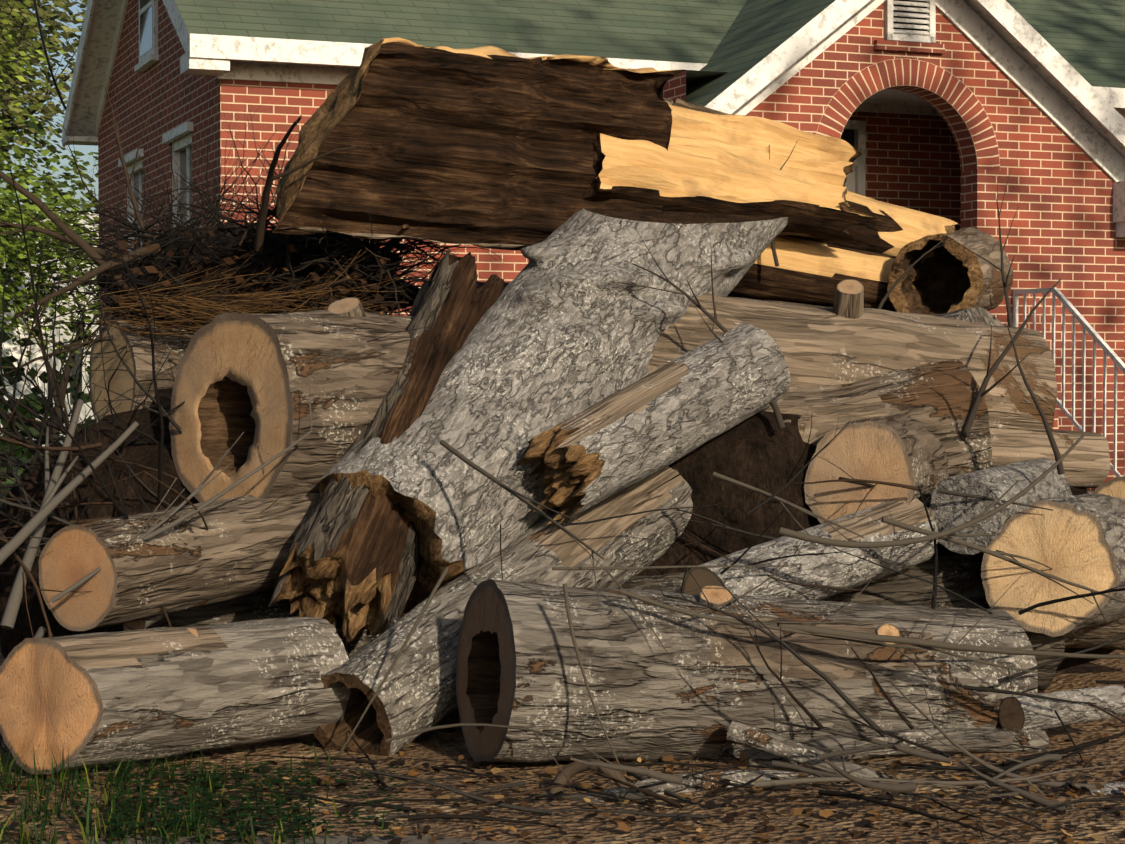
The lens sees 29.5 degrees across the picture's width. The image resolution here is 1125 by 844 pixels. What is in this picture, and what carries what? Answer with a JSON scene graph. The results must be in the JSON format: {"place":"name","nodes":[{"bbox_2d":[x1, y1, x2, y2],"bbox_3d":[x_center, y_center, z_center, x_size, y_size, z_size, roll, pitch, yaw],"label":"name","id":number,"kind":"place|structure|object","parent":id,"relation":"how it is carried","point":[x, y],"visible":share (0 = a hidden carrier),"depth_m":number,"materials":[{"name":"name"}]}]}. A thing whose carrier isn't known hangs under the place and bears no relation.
{"place":"outdoors","nodes":[
{"label":"outdoors","id":0,"kind":"place"},
{"bbox_2d":[0,454,42,505],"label":"lawn ground","id":1,"kind":"structure","parent":0,"point":[19,472],"depth_m":35.51,"materials":[{"name":"green plant"}]},
{"bbox_2d":[0,0,86,184],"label":"tree","id":2,"kind":"object","parent":1,"relation":"on","point":[44,110],"depth_m":47.05,"materials":[{"name":"green plant"}]},
{"bbox_2d":[0,0,87,162],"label":"tree","id":3,"kind":"object","parent":1,"relation":"on","point":[58,3],"depth_m":56.43,"materials":[{"name":"green plant"}]},
{"bbox_2d":[0,121,96,460],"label":"shrub hedge","id":4,"kind":"object","parent":1,"relation":"on","point":[85,397],"visible":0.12,"depth_m":36.98,"materials":[{"name":"green plant"}]},
{"bbox_2d":[0,211,98,453],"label":"neighbour house","id":5,"kind":"structure","parent":1,"relation":"on","point":[7,344],"depth_m":44.49,"materials":[{"name":"white"}]},
{"bbox_2d":[0,156,98,451],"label":"tree","id":6,"kind":"object","parent":1,"relation":"on","point":[50,256],"depth_m":35.68,"materials":[{"name":"green plant"}]},
{"bbox_2d":[0,102,98,328],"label":"tree","id":7,"kind":"object","parent":1,"relation":"on","point":[37,188],"depth_m":38.81,"materials":[{"name":"green plant"}]},
{"bbox_2d":[0,0,97,210],"label":"sky","id":8,"kind":"structure","parent":0,"point":[85,149],"materials":[{"name":"blue"}]},
{"bbox_2d":[89,319,206,420],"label":"log","id":9,"kind":"object","parent":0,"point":[136,357],"visible":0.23,"depth_m":10.98,"materials":[{"name":"brown wood"}]},
{"bbox_2d":[97,223,419,320],"bbox_3d":[-1.691,-0.743,11.985,1.881,0.794,1.333,0,1,1],"label":"brush pile","id":10,"kind":"object","parent":9,"relation":"on","point":[278,263],"visible":0.1,"depth_m":11.52,"materials":[{"name":"plant"}]},
{"bbox_2d":[33,836,519,843],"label":"road pavement","id":11,"kind":"structure","parent":0,"point":[369,840],"depth_m":7.41,"materials":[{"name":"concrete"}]},
{"bbox_2d":[0,649,1124,843],"bbox_3d":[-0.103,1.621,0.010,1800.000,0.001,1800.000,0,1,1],"label":"ground","id":12,"kind":"structure","parent":0,"point":[643,830],"depth_m":8.13,"materials":[{"name":"brown soil"}]},
{"bbox_2d":[0,0,84,261],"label":"tree","id":13,"kind":"object","parent":12,"relation":"on","point":[11,53],"depth_m":34.13,"materials":[{"name":"green plant"}]},
{"bbox_2d":[0,407,198,658],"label":"pile","id":14,"kind":"object","parent":12,"relation":"on","point":[139,452],"visible":0.15,"depth_m":10.47,"materials":[{"name":"brown wood"}]},
{"bbox_2d":[0,617,350,774],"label":"log","id":15,"kind":"object","parent":12,"relation":"on","point":[101,699],"visible":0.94,"depth_m":8.68,"materials":[{"name":"grey wood"}]},
{"bbox_2d":[185,627,199,637],"bbox_3d":[-1.548,0.951,8.934,0.128,0.126,0.165,0,-43,9],"label":"log stub","id":16,"kind":"object","parent":15,"relation":"on","point":[194,631],"visible":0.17,"depth_m":8.89,"materials":[{"name":"beige wood"}]},
{"bbox_2d":[0,736,408,843],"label":"grass","id":17,"kind":"structure","parent":12,"relation":"on","point":[165,824],"depth_m":7.84,"materials":[{"name":"green plant"}]},
{"bbox_2d":[123,589,381,656],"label":"log","id":18,"kind":"object","parent":12,"relation":"on","point":[254,606],"visible":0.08,"depth_m":10.21,"materials":[{"name":"brown wood"}]},
{"bbox_2d":[313,466,692,756],"bbox_3d":[0.199,0.564,10.332,0.486,0.501,3.656,1,24,43],"label":"long log","id":19,"kind":"object","parent":12,"relation":"on","point":[417,691],"visible":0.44,"depth_m":9.52,"materials":[{"name":"grey wood"}]},
{"bbox_2d":[269,248,505,642],"bbox_3d":[-0.771,0.058,10.243,0.581,0.588,2.456,0,46,20],"label":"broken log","id":20,"kind":"object","parent":19,"relation":"on","point":[353,562],"visible":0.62,"depth_m":9.65,"materials":[{"name":"brown wood"}]},
{"bbox_2d":[0,87,1124,840],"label":"twigs","id":21,"kind":"object","parent":12,"relation":"on","point":[176,311],"visible":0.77,"depth_m":9.93,"materials":[{"name":"brown wood"}]},
{"bbox_2d":[477,281,888,310],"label":"log","id":22,"kind":"object","parent":21,"relation":"on","point":[729,294],"visible":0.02,"depth_m":12.34,"materials":[{"name":"brown wood"}]},
{"bbox_2d":[0,721,1124,843],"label":"fallen leaves","id":23,"kind":"object","parent":12,"relation":"on","point":[729,818],"visible":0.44,"depth_m":7.97,"materials":[{"name":"brown plant"}]},
{"bbox_2d":[62,0,1124,493],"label":"house","id":24,"kind":"structure","parent":12,"relation":"on","point":[954,110],"depth_m":16.81,"materials":[{"name":"brick"}]},
{"bbox_2d":[33,0,65,109],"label":"service wire","id":25,"kind":"object","parent":24,"relation":"attached to","point":[46,54],"visible":0.98,"depth_m":20.17,"materials":[{"name":"black"}]},
{"bbox_2d":[577,769,812,802],"bbox_3d":[0.529,1.470,8.398,1.073,0.184,0.153,0,1,-30],"label":"limb","id":26,"kind":"object","parent":12,"relation":"on","point":[739,776],"visible":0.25,"depth_m":8.37,"materials":[{"name":"grey wood"}]},
{"bbox_2d":[456,579,1037,762],"bbox_3d":[0.823,1.106,9.266,2.454,0.763,0.770,4,0,-21],"label":"log","id":27,"kind":"object","parent":12,"relation":"on","point":[517,663],"visible":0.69,"depth_m":8.88,"materials":[{"name":"grey wood"}]},
{"bbox_2d":[698,585,733,609],"bbox_3d":[0.639,0.835,9.107,0.175,0.245,0.174,0,32,-11],"label":"log stub","id":28,"kind":"object","parent":27,"relation":"on","point":[715,595],"visible":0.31,"depth_m":9.04,"materials":[{"name":"beige wood"}]},
{"bbox_2d":[876,623,899,644],"bbox_3d":[1.384,0.953,9.250,0.128,0.128,0.175,0,-30,-13],"label":"log stub","id":29,"kind":"object","parent":27,"relation":"on","point":[887,629],"visible":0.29,"depth_m":9.18,"materials":[{"name":"beige wood"}]},
{"bbox_2d":[551,411,982,575],"bbox_3d":[0.066,0.789,11.288,4.913,2.222,1.879,0,1,1],"label":"pile","id":30,"kind":"object","parent":12,"relation":"on","point":[761,450],"visible":0.04,"depth_m":10.49,"materials":[{"name":"wood"}]},
{"bbox_2d":[38,493,319,630],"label":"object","id":31,"kind":"object","parent":30,"relation":"on","point":[190,562],"visible":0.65,"depth_m":9.54,"materials":[{"name":"brown wood"}]},
{"bbox_2d":[124,613,170,629],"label":"grey log","id":32,"kind":"object","parent":31,"relation":"on","point":[142,624],"visible":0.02,"depth_m":9.73,"materials":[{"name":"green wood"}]},
{"bbox_2d":[169,310,413,502],"bbox_3d":[-1.085,-0.049,10.521,1.415,1.007,0.957,-1,2,-36],"label":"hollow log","id":33,"kind":"object","parent":31,"relation":"on","point":[237,375],"visible":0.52,"depth_m":10.09,"materials":[{"name":"brown wood"}]},
{"bbox_2d":[328,297,365,316],"bbox_3d":[-1.040,-0.468,10.486,0.202,0.240,0.197,1,34,22],"label":"branch stub","id":34,"kind":"object","parent":33,"relation":"on","point":[350,307],"visible":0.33,"depth_m":10.41,"materials":[{"name":"beige wood"}]},
{"bbox_2d":[648,293,1056,429],"bbox_3d":[1.409,-0.216,11.509,2.346,0.857,0.871,5,0,-17],"label":"log","id":35,"kind":"object","parent":30,"relation":"on","point":[819,346],"visible":0.29,"depth_m":11.21,"materials":[{"name":"brown wood"}]},
{"bbox_2d":[730,236,922,311],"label":"log","id":36,"kind":"object","parent":35,"relation":"on","point":[809,272],"visible":0.29,"depth_m":12.28,"materials":[{"name":"brown wood"}]},
{"bbox_2d":[580,98,876,241],"bbox_3d":[0.871,-1.411,11.942,1.820,0.816,0.728,9,-3,-25],"label":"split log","id":37,"kind":"object","parent":36,"relation":"on","point":[713,161],"visible":0.56,"depth_m":11.83,"materials":[{"name":"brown wood"}]},
{"bbox_2d":[778,191,957,262],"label":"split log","id":38,"kind":"object","parent":36,"relation":"on","point":[892,229],"visible":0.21,"depth_m":12.59,"materials":[{"name":"yellow wood"}]},
{"bbox_2d":[833,279,863,318],"bbox_3d":[1.510,-0.597,11.288,0.175,0.285,0.173,0,38,1],"label":"branch stub","id":39,"kind":"object","parent":35,"relation":"on","point":[849,300],"visible":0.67,"depth_m":11.20,"materials":[{"name":"brown wood"}]},
{"bbox_2d":[931,307,1003,325],"bbox_3d":[2.064,-0.330,12.493,0.577,0.589,1.564,-1,-4,-32],"label":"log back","id":40,"kind":"object","parent":35,"relation":"on","point":[980,315],"visible":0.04,"depth_m":12.07,"materials":[{"name":"grey wood"}]},
{"bbox_2d":[887,227,1013,314],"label":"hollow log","id":41,"kind":"object","parent":40,"relation":"on","point":[956,275],"visible":0.85,"depth_m":12.55,"materials":[{"name":"brown wood"}]},
{"bbox_2d":[989,428,1110,487],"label":"log","id":42,"kind":"object","parent":30,"relation":"on","point":[1086,462],"visible":0.33,"depth_m":11.43,"materials":[{"name":"brown wood"}]},
{"bbox_2d":[1064,616,1124,649],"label":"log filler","id":43,"kind":"object","parent":30,"relation":"on","point":[1091,636],"visible":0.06,"depth_m":11.09,"materials":[{"name":"brown wood"}]},
{"bbox_2d":[928,457,1071,554],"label":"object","id":44,"kind":"object","parent":43,"relation":"on","point":[947,511],"visible":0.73,"depth_m":10.35,"materials":[{"name":"grey wood"}]},
{"bbox_2d":[981,493,1124,636],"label":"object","id":45,"kind":"object","parent":43,"relation":"on","point":[1078,539],"visible":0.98,"depth_m":10.15,"materials":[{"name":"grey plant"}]},
{"bbox_2d":[1092,476,1124,498],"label":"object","id":46,"kind":"object","parent":45,"relation":"on","point":[1114,487],"visible":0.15,"depth_m":10.89,"materials":[{"name":"beige wood"}]},
{"bbox_2d":[727,720,895,782],"bbox_3d":[1.115,1.395,8.602,0.946,0.089,0.122,17,8,22],"label":"limb","id":47,"kind":"object","parent":12,"relation":"on","point":[749,736],"visible":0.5,"depth_m":8.67,"materials":[{"name":"grey plant"}]},
{"bbox_2d":[618,553,1064,692],"bbox_3d":[0.978,1.081,10.559,2.908,0.766,0.764,-3,2,-11],"label":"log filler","id":48,"kind":"object","parent":12,"relation":"on","point":[960,575],"visible":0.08,"depth_m":10.49,"materials":[{"name":"brown wood"}]},
{"bbox_2d":[319,208,787,617],"bbox_3d":[0.137,-0.513,11.031,1.026,1.018,3.909,1,37,38],"label":"tree trunk","id":49,"kind":"object","parent":48,"relation":"on","point":[566,327],"visible":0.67,"depth_m":10.31,"materials":[{"name":"grey wood"}]},
{"bbox_2d":[272,37,684,250],"bbox_3d":[-0.468,-1.435,11.288,2.291,1.078,0.687,3,0,-26],"label":"split log","id":50,"kind":"object","parent":49,"relation":"on","point":[490,147],"visible":0.85,"depth_m":11.00,"materials":[{"name":"brown wood"}]},
{"bbox_2d":[517,323,789,525],"bbox_3d":[0.421,0.007,10.200,1.549,0.439,0.428,-29,19,-37],"label":"broken log","id":51,"kind":"object","parent":49,"relation":"on","point":[673,411],"visible":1,"depth_m":10.02,"materials":[{"name":"grey wood"}]},
{"bbox_2d":[683,498,937,600],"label":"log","id":52,"kind":"object","parent":48,"relation":"on","point":[868,524],"visible":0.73,"depth_m":9.94,"materials":[{"name":"grey wood"}]},
{"bbox_2d":[804,413,948,523],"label":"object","id":53,"kind":"object","parent":52,"relation":"on","point":[900,448],"visible":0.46,"depth_m":10.49,"materials":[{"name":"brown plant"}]},
{"bbox_2d":[762,359,992,476],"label":"brown log","id":54,"kind":"object","parent":53,"relation":"on","point":[936,399],"visible":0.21,"depth_m":10.95,"materials":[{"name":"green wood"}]},
{"bbox_2d":[739,728,1048,767],"bbox_3d":[1.418,1.384,9.061,1.383,0.153,0.118,-2,2,-16],"label":"limb","id":55,"kind":"object","parent":12,"relation":"on","point":[980,740],"visible":0.56,"depth_m":9.06,"materials":[{"name":"grey plant"}]},
{"bbox_2d":[999,684,1124,730],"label":"log","id":56,"kind":"object","parent":12,"relation":"on","point":[1021,713],"visible":0.88,"depth_m":9.31,"materials":[{"name":"grey wood"}]},
{"bbox_2d":[1013,287,1124,476],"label":"stair railing","id":57,"kind":"object","parent":12,"relation":"on","point":[1091,331],"visible":0.29,"depth_m":15.98,"materials":[{"name":"white metal"}]},
{"bbox_2d":[1067,782,1124,795],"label":"branch","id":58,"kind":"object","parent":12,"relation":"on","point":[1109,788],"depth_m":8.30,"materials":[{"name":"grey wood"}]},
{"bbox_2d":[1056,486,1114,670],"bbox_3d":[1.963,0.795,11.549,2.541,1.295,1.263,0,1,1],"label":"pile","id":59,"kind":"object","parent":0,"point":[1066,663],"depth_m":11.46,"materials":[{"name":"brown wood"}]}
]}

